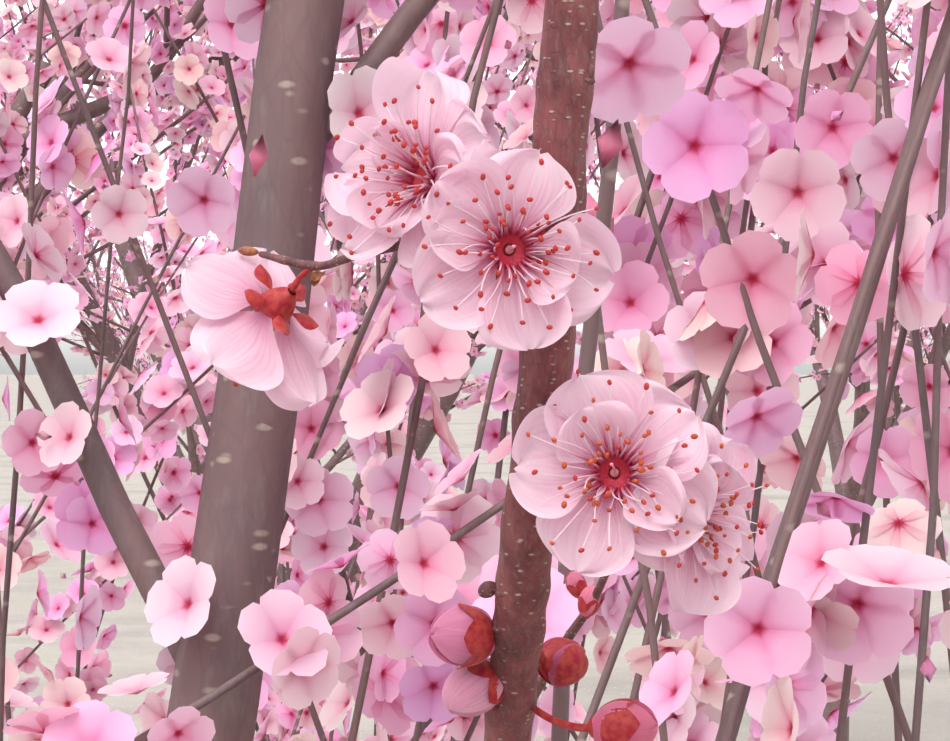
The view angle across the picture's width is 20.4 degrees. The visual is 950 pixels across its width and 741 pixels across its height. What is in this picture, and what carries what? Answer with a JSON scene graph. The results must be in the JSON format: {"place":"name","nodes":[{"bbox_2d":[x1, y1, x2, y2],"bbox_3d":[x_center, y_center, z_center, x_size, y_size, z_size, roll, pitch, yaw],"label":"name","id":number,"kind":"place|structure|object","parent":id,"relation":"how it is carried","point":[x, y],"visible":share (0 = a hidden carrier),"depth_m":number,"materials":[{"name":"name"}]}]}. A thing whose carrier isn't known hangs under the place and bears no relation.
{"place":"outdoors","nodes":[
{"label":"outdoors","id":0,"kind":"place"},
{"bbox_2d":[0,375,949,740],"bbox_3d":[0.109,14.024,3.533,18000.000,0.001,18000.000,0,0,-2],"label":"ground","id":1,"kind":"structure","parent":0,"point":[132,649],"depth_m":146.28,"materials":[{"name":"soil"}]},
{"bbox_2d":[18,118,344,480],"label":"blossom tree","id":2,"kind":"object","parent":1,"relation":"on","point":[143,360],"visible":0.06,"depth_m":166.38,"materials":[{"name":"pink plant"}]},
{"bbox_2d":[0,0,600,356],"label":"blossom tree","id":3,"kind":"object","parent":1,"relation":"on","point":[189,22],"visible":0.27,"depth_m":27.60,"materials":[{"name":"pink plant"}]},
{"bbox_2d":[0,0,622,740],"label":"blossom tree","id":4,"kind":"object","parent":1,"relation":"on","point":[180,162],"depth_m":54.15,"materials":[{"name":"pink plant"}]},
{"bbox_2d":[0,0,949,740],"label":"tree","id":5,"kind":"object","parent":1,"relation":"on","point":[722,144],"visible":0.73,"depth_m":8.62,"materials":[{"name":"pink plant"}]},
{"bbox_2d":[142,0,940,278],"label":"blossom tree","id":6,"kind":"object","parent":1,"relation":"on","point":[906,51],"visible":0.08,"depth_m":32.26,"materials":[{"name":"pink plant"}]},
{"bbox_2d":[489,3,949,740],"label":"blossom tree","id":7,"kind":"object","parent":1,"relation":"on","point":[851,485],"depth_m":97.22,"materials":[{"name":"pink plant"}]},
{"bbox_2d":[819,284,949,407],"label":"blossom tree","id":8,"kind":"object","parent":1,"relation":"on","point":[898,331],"visible":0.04,"depth_m":178.19,"materials":[{"name":"pink plant"}]},
{"bbox_2d":[0,0,949,374],"label":"sky","id":9,"kind":"structure","parent":0,"point":[78,364],"materials":[{"name":"white"}]},
{"bbox_2d":[484,0,598,740],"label":"branch","id":10,"kind":"object","parent":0,"point":[565,82],"visible":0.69,"depth_m":3.57,"materials":[{"name":"brown plant"}]},
{"bbox_2d":[181,56,768,740],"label":"blossoms","id":11,"kind":"object","parent":10,"relation":"attached to","point":[617,470],"visible":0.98,"depth_m":3.50,"materials":[{"name":"pink plant"}]}
]}

